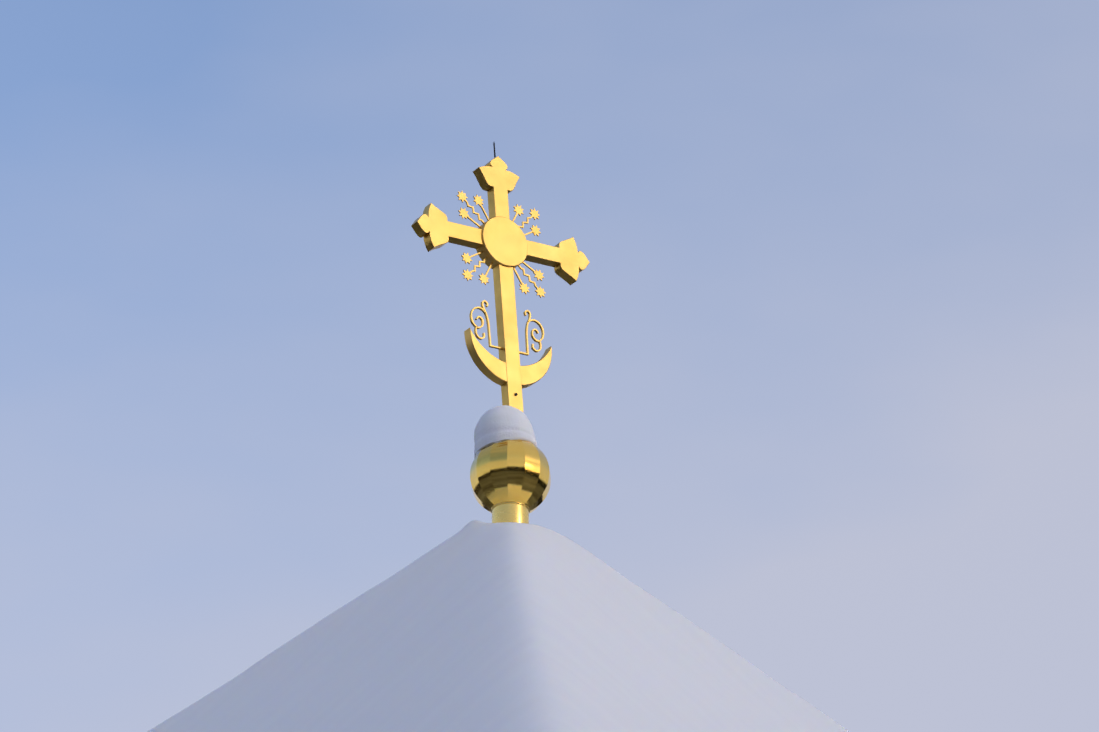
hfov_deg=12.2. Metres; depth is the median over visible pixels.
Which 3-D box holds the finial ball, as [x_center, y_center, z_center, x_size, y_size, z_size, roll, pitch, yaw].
[-0.222,0.824,29.197,0.464,0.893,0.454,4,-28,-8]
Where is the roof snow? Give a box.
[148,520,848,731]
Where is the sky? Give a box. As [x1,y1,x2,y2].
[0,0,1098,731]
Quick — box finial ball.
[470,440,550,523]
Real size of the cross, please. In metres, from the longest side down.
2.034 x 1.205 x 0.092 m
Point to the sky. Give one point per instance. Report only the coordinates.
(820, 383)
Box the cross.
[411,143,589,411]
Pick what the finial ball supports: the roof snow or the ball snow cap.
the ball snow cap
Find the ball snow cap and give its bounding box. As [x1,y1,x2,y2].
[474,405,536,457]

